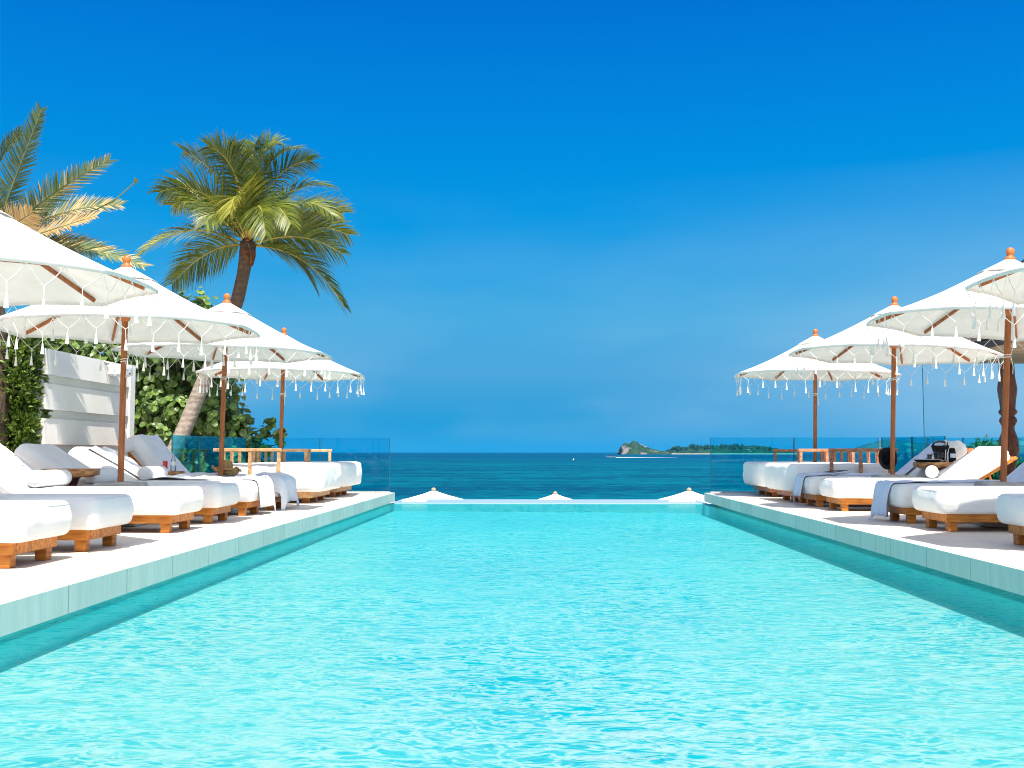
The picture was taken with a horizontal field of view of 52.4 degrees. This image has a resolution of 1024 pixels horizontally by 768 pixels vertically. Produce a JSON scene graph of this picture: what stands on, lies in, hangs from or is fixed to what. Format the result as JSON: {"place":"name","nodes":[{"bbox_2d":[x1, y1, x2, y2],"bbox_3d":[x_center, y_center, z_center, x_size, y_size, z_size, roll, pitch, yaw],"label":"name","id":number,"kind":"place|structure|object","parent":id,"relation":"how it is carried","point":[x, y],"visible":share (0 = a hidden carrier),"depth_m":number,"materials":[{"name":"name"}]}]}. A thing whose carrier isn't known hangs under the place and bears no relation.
{"place":"outdoors","nodes":[
{"label":"outdoors","id":0,"kind":"place"},
{"bbox_2d":[0,503,390,668],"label":"pool wall","id":1,"kind":"structure","parent":0,"point":[19,645],"depth_m":7.69,"materials":[{"name":"teal tile"}]},
{"bbox_2d":[0,493,394,636],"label":"coping","id":2,"kind":"object","parent":1,"relation":"on","point":[20,613],"visible":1,"depth_m":7.52,"materials":[{"name":"green stone"}]},
{"bbox_2d":[0,492,392,602],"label":"deck","id":3,"kind":"structure","parent":0,"point":[28,574],"depth_m":8.85,"materials":[{"name":"beige stone"}]},
{"bbox_2d":[0,333,52,452],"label":"hedge","id":4,"kind":"object","parent":3,"relation":"on","point":[22,388],"visible":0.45,"depth_m":12.84,"materials":[{"name":"green plant"}]},
{"bbox_2d":[0,500,71,568],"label":"sun lounger","id":5,"kind":"object","parent":3,"relation":"on","point":[38,527],"visible":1,"depth_m":7.29,"materials":[{"name":"white fabric"}]},
{"bbox_2d":[0,493,133,551],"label":"sun lounger","id":6,"kind":"object","parent":3,"relation":"on","point":[104,517],"visible":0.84,"depth_m":8.39,"materials":[{"name":"white fabric"}]},
{"bbox_2d":[41,468,99,485],"bbox_3d":[-4.827,1.237,11.363,0.600,0.620,0.600,0,-4,1],"label":"side table","id":7,"kind":"object","parent":3,"relation":"on","point":[77,474],"visible":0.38,"depth_m":11.26,"materials":[{"name":"brown wood"}]},
{"bbox_2d":[0,102,152,448],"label":"date palm","id":8,"kind":"object","parent":3,"relation":"on","point":[26,214],"visible":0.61,"depth_m":12.89,"materials":[{"name":"green plant"}]},
{"bbox_2d":[0,210,158,344],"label":"parasol","id":9,"kind":"object","parent":3,"relation":"on","point":[41,270],"visible":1,"depth_m":8.90,"materials":[{"name":"grey fabric"}]},
{"bbox_2d":[25,348,135,457],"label":"garden wall","id":10,"kind":"structure","parent":3,"relation":"on","point":[81,400],"depth_m":14.11,"materials":[{"name":"white paint"}]},
{"bbox_2d":[104,360,131,376],"bbox_3d":[-5.694,-0.221,15.027,0.278,0.219,0.463,0,-4,1],"label":"wall fitting","id":11,"kind":"object","parent":10,"relation":"attached to","point":[111,367],"depth_m":14.92,"materials":[{"name":"white paint"}]},
{"bbox_2d":[0,443,203,532],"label":"sun lounger","id":12,"kind":"object","parent":3,"relation":"on","point":[166,507],"visible":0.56,"depth_m":10.31,"materials":[{"name":"white fabric"}]},
{"bbox_2d":[26,469,71,487],"bbox_3d":[-4.753,0.970,10.697,0.173,0.173,0.740,0,-4,1],"label":"bolster pillow","id":13,"kind":"object","parent":12,"relation":"on","point":[43,478],"visible":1,"depth_m":10.53,"materials":[{"name":"white fabric"}]},
{"bbox_2d":[14,444,239,523],"bbox_3d":[-4.493,1.141,12.042,2.519,0.900,0.830,0,-4,1],"label":"sun lounger","id":14,"kind":"object","parent":3,"relation":"on","point":[220,499],"visible":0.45,"depth_m":11.73,"materials":[{"name":"white fabric"}]},
{"bbox_2d":[83,468,117,483],"bbox_3d":[-4.750,1.059,12.054,0.173,0.173,0.740,0,-4,1],"label":"bolster pillow","id":15,"kind":"object","parent":14,"relation":"on","point":[108,475],"visible":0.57,"depth_m":11.97,"materials":[{"name":"white fabric"}]},
{"bbox_2d":[0,255,259,526],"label":"parasol","id":16,"kind":"object","parent":3,"relation":"on","point":[178,319],"visible":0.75,"depth_m":11.47,"materials":[{"name":"grey fabric"}]},
{"bbox_2d":[68,446,259,515],"bbox_3d":[-4.488,1.247,13.479,2.536,0.876,0.829,0,-4,1],"label":"sun lounger","id":17,"kind":"object","parent":3,"relation":"on","point":[249,497],"visible":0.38,"depth_m":13.12,"materials":[{"name":"white fabric"}]},
{"bbox_2d":[137,466,167,479],"bbox_3d":[-4.656,1.153,13.489,0.173,0.173,0.740,0,-4,1],"label":"bolster pillow","id":18,"kind":"object","parent":17,"relation":"on","point":[146,473],"visible":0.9,"depth_m":13.24,"materials":[{"name":"white fabric"}]},
{"bbox_2d":[86,446,277,511],"bbox_3d":[-4.353,1.247,13.586,2.455,0.885,0.710,0,-4,1],"label":"towel","id":19,"kind":"object","parent":17,"relation":"on","point":[265,485],"visible":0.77,"depth_m":13.46,"materials":[{"name":"white fabric"}]},
{"bbox_2d":[167,471,184,475],"bbox_3d":[-4.739,1.460,14.153,0.540,0.540,0.540,0,-4,1],"label":"side table","id":20,"kind":"object","parent":3,"relation":"on","point":[171,473],"visible":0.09,"depth_m":14.01,"materials":[{"name":"brown wood"}]},
{"bbox_2d":[163,461,167,468],"bbox_3d":[-4.702,1.113,14.094,0.066,0.142,0.067,-1,-4,19],"label":"drink can","id":21,"kind":"object","parent":20,"relation":"on","point":[165,463],"visible":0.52,"depth_m":14.07,"materials":[{"name":"red paint"}]},
{"bbox_2d":[170,454,175,470],"bbox_3d":[-4.591,1.063,14.095,0.069,0.240,0.068,0,-4,1],"label":"bottle","id":22,"kind":"object","parent":20,"relation":"on","point":[173,463],"visible":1,"depth_m":14.09,"materials":[{"name":"clear glass"}]},
{"bbox_2d":[117,435,280,509],"bbox_3d":[-4.363,1.252,14.838,2.350,1.045,0.832,0,-4,1],"label":"sun lounger","id":23,"kind":"object","parent":3,"relation":"on","point":[134,456],"visible":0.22,"depth_m":14.51,"materials":[{"name":"white wood"}]},
{"bbox_2d":[125,434,299,509],"bbox_3d":[-4.269,1.239,14.835,2.347,1.066,0.995,0,-4,1],"label":"towel","id":24,"kind":"object","parent":23,"relation":"on","point":[151,450],"visible":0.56,"depth_m":14.58,"materials":[{"name":"fabric"}]},
{"bbox_2d":[211,460,241,475],"bbox_3d":[-3.982,1.169,14.504,0.414,0.224,0.343,1,-4,-16],"label":"straw hat","id":25,"kind":"object","parent":24,"relation":"on","point":[228,469],"visible":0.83,"depth_m":14.43,"materials":[{"name":"brown wicker"}]},
{"bbox_2d":[171,435,245,471],"bbox_3d":[-5.493,1.503,19.005,0.053,1.090,3.076,-1,-4,9],"label":"glass railing","id":26,"kind":"object","parent":3,"relation":"on","point":[199,450],"visible":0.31,"depth_m":18.51,"materials":[{"name":"glass"}]},
{"bbox_2d":[111,293,331,511],"bbox_3d":[-3.944,0.243,14.210,2.791,2.986,2.370,1,-4,3],"label":"parasol","id":27,"kind":"object","parent":3,"relation":"on","point":[273,345],"visible":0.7,"depth_m":14.19,"materials":[{"name":"grey fabric"}]},
{"bbox_2d":[213,448,341,502],"bbox_3d":[-3.760,1.489,17.034,1.726,0.860,1.940,0,-4,1],"label":"daybed","id":28,"kind":"object","parent":3,"relation":"on","point":[316,481],"visible":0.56,"depth_m":16.18,"materials":[{"name":"white fabric"}]},
{"bbox_2d":[196,328,364,460],"bbox_3d":[-4.011,0.499,18.124,2.791,2.986,2.370,1,-4,-2],"label":"parasol","id":29,"kind":"object","parent":3,"relation":"on","point":[338,372],"visible":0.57,"depth_m":18.11,"materials":[{"name":"grey fabric"}]},
{"bbox_2d":[256,449,361,496],"bbox_3d":[-3.744,1.640,19.330,1.726,0.860,1.940,0,-4,1],"label":"daybed","id":30,"kind":"object","parent":3,"relation":"on","point":[351,473],"visible":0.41,"depth_m":18.92,"materials":[{"name":"white fabric"}]},
{"bbox_2d":[251,438,389,492],"bbox_3d":[-3.808,1.610,20.636,2.790,1.090,0.050,0,-4,1],"label":"glass railing","id":31,"kind":"object","parent":3,"relation":"on","point":[364,491],"visible":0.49,"depth_m":20.56,"materials":[{"name":"metal"}]},
{"bbox_2d":[0,511,1023,767],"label":"pool floor","id":32,"kind":"structure","parent":0,"point":[784,667],"depth_m":5.77,"materials":[{"name":"teal liquid"}]},
{"bbox_2d":[0,0,1023,451],"label":"sky","id":33,"kind":"structure","parent":0,"point":[578,222],"materials":[{"name":"blue"}]},
{"bbox_2d":[48,503,1023,767],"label":"pool water","id":34,"kind":"structure","parent":0,"point":[922,627],"depth_m":6.83,"materials":[{"name":"teal liquid"}]},
{"bbox_2d":[391,504,713,514],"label":"pool wall","id":35,"kind":"structure","parent":0,"point":[699,509],"depth_m":20.66,"materials":[{"name":"teal tile"}]},
{"bbox_2d":[391,499,707,503],"bbox_3d":[0.757,2.818,21.550,6.310,0.774,1.700,0,-4,1],"label":"overflow edge","id":36,"kind":"object","parent":35,"relation":"on","point":[548,501],"visible":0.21,"depth_m":21.45,"materials":[{"name":"grey stone"}]},
{"bbox_2d":[261,452,1023,501],"bbox_3d":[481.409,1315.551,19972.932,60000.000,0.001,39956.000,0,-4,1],"label":"sea","id":37,"kind":"structure","parent":0,"point":[519,475],"depth_m":231.80,"materials":[{"name":"liquid"}]},
{"bbox_2d":[617,441,671,453],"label":"island","id":38,"kind":"structure","parent":0,"point":[633,447],"depth_m":2346.13,"materials":[{"name":"green plant"}]},
{"bbox_2d":[668,499,694,500],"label":"overflow curb","id":39,"kind":"structure","parent":0,"point":[681,499],"depth_m":21.84,"materials":[{"name":"white stone"}]},
{"bbox_2d":[665,445,796,453],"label":"island","id":40,"kind":"structure","parent":0,"point":[717,450],"depth_m":2516.74,"materials":[{"name":"green plant"}]},
{"bbox_2d":[670,443,771,450],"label":"treeline","id":41,"kind":"object","parent":40,"relation":"on","point":[697,447],"visible":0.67,"depth_m":2533.15,"materials":[{"name":"green plant"}]},
{"bbox_2d":[691,513,1023,645],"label":"pool floor side","id":42,"kind":"structure","parent":0,"point":[938,605],"depth_m":9.39,"materials":[{"name":"teal tile"}]},
{"bbox_2d":[708,493,1023,569],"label":"deck","id":43,"kind":"structure","parent":0,"point":[990,544],"depth_m":10.80,"materials":[{"name":"beige stone"}]},
{"bbox_2d":[710,437,878,492],"bbox_3d":[5.544,1.595,20.412,3.300,1.090,0.050,0,-4,1],"label":"glass railing","id":44,"kind":"object","parent":43,"relation":"on","point":[748,492],"visible":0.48,"depth_m":20.43,"materials":[{"name":"metal"}]},
{"bbox_2d":[743,449,850,496],"bbox_3d":[5.277,1.639,19.313,1.726,0.860,1.940,0,-4,1],"label":"daybed","id":45,"kind":"object","parent":43,"relation":"on","point":[754,473],"visible":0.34,"depth_m":19.18,"materials":[{"name":"white fabric"}]},
{"bbox_2d":[734,329,900,461],"bbox_3d":[5.474,0.516,18.780,2.791,3.040,2.370,1,-4,5],"label":"parasol","id":46,"kind":"object","parent":43,"relation":"on","point":[778,368],"visible":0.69,"depth_m":18.71,"materials":[{"name":"grey fabric"}]},
{"bbox_2d":[765,448,897,502],"bbox_3d":[5.153,1.491,17.070,1.726,0.860,1.940,0,-4,1],"label":"daybed","id":47,"kind":"object","parent":43,"relation":"on","point":[780,478],"visible":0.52,"depth_m":16.30,"materials":[{"name":"white fabric"}]},
{"bbox_2d":[801,440,973,506],"bbox_3d":[5.564,1.334,15.537,2.447,0.974,0.832,0,-4,1],"label":"sun lounger","id":48,"kind":"object","parent":43,"relation":"on","point":[810,490],"visible":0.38,"depth_m":15.21,"materials":[{"name":"white fabric"}]},
{"bbox_2d":[793,439,948,503],"bbox_3d":[5.443,1.330,15.709,2.349,0.982,0.589,0,-4,1],"label":"towel","id":49,"kind":"object","parent":48,"relation":"on","point":[903,470],"visible":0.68,"depth_m":15.67,"materials":[{"name":"fabric"}]},
{"bbox_2d":[823,470,847,473],"bbox_3d":[4.900,1.330,15.753,0.244,0.025,0.344,-6,-3,-10],"label":"magazine","id":50,"kind":"object","parent":49,"relation":"on","point":[836,471],"visible":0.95,"depth_m":15.64,"materials":[{"name":"white paper"}]},
{"bbox_2d":[788,296,1003,506],"bbox_3d":[5.427,0.256,14.806,2.791,3.040,2.370,2,-4,0],"label":"parasol","id":51,"kind":"object","parent":43,"relation":"on","point":[852,344],"visible":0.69,"depth_m":14.81,"materials":[{"name":"grey fabric"}]},
{"bbox_2d":[878,447,896,469],"bbox_3d":[5.371,1.052,14.851,0.234,0.342,0.201,-2,-4,32],"label":"black hat","id":52,"kind":"object","parent":51,"relation":"hanging from","point":[884,457],"visible":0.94,"depth_m":14.83,"materials":[{"name":"fabric"}]},
{"bbox_2d":[881,436,945,457],"bbox_3d":[7.480,1.530,19.417,0.050,1.090,1.796,1,-4,-17],"label":"glass railing","id":53,"kind":"object","parent":43,"relation":"on","point":[911,445],"visible":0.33,"depth_m":19.44,"materials":[{"name":"glass"}]},
{"bbox_2d":[819,446,1017,510],"bbox_3d":[5.608,1.304,14.415,2.525,0.886,0.831,0,-4,1],"label":"sun lounger","id":54,"kind":"object","parent":43,"relation":"on","point":[981,462],"visible":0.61,"depth_m":14.07,"materials":[{"name":"white fabric"}]},
{"bbox_2d":[925,465,938,477],"bbox_3d":[5.819,1.214,14.416,0.173,0.173,0.740,-2,-4,22],"label":"bolster pillow","id":55,"kind":"object","parent":54,"relation":"on","point":[931,471],"visible":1,"depth_m":14.08,"materials":[{"name":"white fabric"}]},
{"bbox_2d":[895,438,963,472],"bbox_3d":[9.029,1.619,20.777,2.741,1.090,0.050,-3,-5,40],"label":"glass railing","id":56,"kind":"object","parent":43,"relation":"on","point":[928,445],"visible":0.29,"depth_m":21.24,"materials":[{"name":"glass"}]},
{"bbox_2d":[913,462,953,470],"bbox_3d":[6.123,1.452,14.944,0.660,0.660,0.660,0,-4,1],"label":"side table","id":57,"kind":"object","parent":43,"relation":"on","point":[939,465],"visible":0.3,"depth_m":14.71,"materials":[{"name":"brown wood"}]},
{"bbox_2d":[913,459,941,461],"bbox_3d":[5.961,1.099,14.921,0.400,0.038,0.400,0,-4,1],"label":"tray","id":58,"kind":"object","parent":57,"relation":"on","point":[926,460],"visible":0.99,"depth_m":14.77,"materials":[{"name":"black metal"}]},
{"bbox_2d":[935,451,939,461],"bbox_3d":[6.059,1.030,14.803,0.072,0.160,0.072,0,-4,1],"label":"drinking glass","id":59,"kind":"object","parent":57,"relation":"on","point":[937,454],"visible":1,"depth_m":14.78,"materials":[{"name":"clear glass"}]},
{"bbox_2d":[931,440,948,461],"bbox_3d":[6.162,0.965,14.965,0.250,0.310,0.250,0,-4,1],"label":"ice bucket","id":60,"kind":"object","parent":57,"relation":"on","point":[943,449],"visible":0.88,"depth_m":14.88,"materials":[{"name":"black metal"}]},
{"bbox_2d":[948,448,955,461],"bbox_3d":[6.290,1.013,14.858,0.100,0.200,0.101,0,-4,1],"label":"dark jar","id":61,"kind":"object","parent":57,"relation":"on","point":[952,454],"visible":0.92,"depth_m":14.82,"materials":[{"name":"black glass"}]},
{"bbox_2d":[866,247,1023,527],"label":"parasol","id":62,"kind":"object","parent":43,"relation":"on","point":[949,312],"visible":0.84,"depth_m":11.27,"materials":[{"name":"grey fabric"}]},
{"bbox_2d":[887,482,1023,523],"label":"sun lounger","id":63,"kind":"object","parent":43,"relation":"on","point":[899,500],"visible":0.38,"depth_m":11.68,"materials":[{"name":"white fabric"}]},
{"bbox_2d":[868,462,1023,518],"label":"towel","id":64,"kind":"object","parent":63,"relation":"on","point":[879,507],"visible":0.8,"depth_m":12.10,"materials":[{"name":"fabric"}]},
{"bbox_2d":[922,358,1001,448],"bbox_3d":[8.715,0.765,18.529,2.572,2.500,0.018,-2,-4,22],"label":"glass screen","id":65,"kind":"object","parent":43,"relation":"on","point":[923,398],"visible":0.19,"depth_m":18.98,"materials":[{"name":"clear glass"}]},
{"bbox_2d":[912,486,1023,531],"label":"sun lounger","id":66,"kind":"object","parent":43,"relation":"on","point":[950,506],"visible":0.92,"depth_m":10.46,"materials":[{"name":"white fabric"}]},
{"bbox_2d":[962,259,1023,479],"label":"palm tree","id":67,"kind":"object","parent":43,"relation":"on","point":[1017,355],"depth_m":19.70,"materials":[{"name":"brown wood"}]},
{"bbox_2d":[965,263,1023,339],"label":"parasol","id":68,"kind":"object","parent":43,"relation":"on","point":[1007,285],"visible":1,"depth_m":9.14,"materials":[{"name":"grey fabric"}]},
{"bbox_2d":[996,493,1023,544],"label":"sun lounger","id":69,"kind":"object","parent":43,"relation":"on","point":[1010,509],"visible":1,"depth_m":8.90,"materials":[{"name":"white fabric"}]},
{"bbox_2d":[714,505,1023,629],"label":"pool wall","id":70,"kind":"structure","parent":0,"point":[985,598],"depth_m":9.94,"materials":[{"name":"teal tile"}]},
{"bbox_2d":[704,493,1023,595],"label":"coping","id":71,"kind":"object","parent":70,"relation":"on","point":[1002,577],"visible":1,"depth_m":9.47,"materials":[{"name":"teal tile"}]},
{"bbox_2d":[836,439,1023,452],"bbox_3d":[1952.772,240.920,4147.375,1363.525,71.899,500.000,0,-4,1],"label":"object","id":72,"kind":"structure","parent":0,"point":[901,446],"depth_m":4019.65,"materials":[{"name":"glass"}]},
{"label":"garden terrace","id":73,"kind":"structure","parent":0,"visible":0},
{"bbox_2d":[16,286,287,472],"bbox_3d":[-8.278,0.141,23.416,6.859,5.039,3.142,0,-4,1],"label":"sea grape tree","id":74,"kind":"object","parent":73,"relation":"on","point":[161,400],"visible":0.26,"depth_m":22.41,"materials":[{"name":"green plant"}]},
{"bbox_2d":[134,128,360,459],"bbox_3d":[-5.590,-1.498,21.824,4.831,8.160,3.181,0,-4,1],"label":"coconut palm","id":75,"kind":"object","parent":73,"relation":"on","point":[248,194],"visible":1,"depth_m":21.72,"materials":[{"name":"green plant"}]},
{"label":"beach","id":76,"kind":"structure","parent":0,"visible":0},
{"bbox_2d":[391,487,460,502],"bbox_3d":[-2.256,4.280,29.847,3.463,2.610,3.463,0,-4,1],"label":"beach parasol","id":77,"kind":"object","parent":76,"relation":"on","point":[433,493],"visible":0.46,"depth_m":29.61,"materials":[{"name":"fabric"}]},
{"bbox_2d":[541,491,569,498],"bbox_3d":[1.363,4.686,32.740,3.463,2.610,3.463,0,-4,1],"label":"beach parasol","id":78,"kind":"object","parent":76,"relation":"on","point":[555,495],"visible":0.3,"depth_m":32.63,"materials":[{"name":"fabric"}]},
{"bbox_2d":[661,488,710,503],"bbox_3d":[5.066,4.263,29.671,3.463,2.610,3.463,0,-4,1],"label":"beach parasol","id":79,"kind":"object","parent":76,"relation":"on","point":[689,493],"visible":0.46,"depth_m":29.41,"materials":[{"name":"fabric"}]},
{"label":"terrain","id":80,"kind":"structure","parent":0,"visible":0},
{"bbox_2d":[968,434,1023,479],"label":"shrub","id":81,"kind":"object","parent":80,"relation":"on","point":[995,476],"visible":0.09,"depth_m":23.73,"materials":[{"name":"green plant"}]}
]}

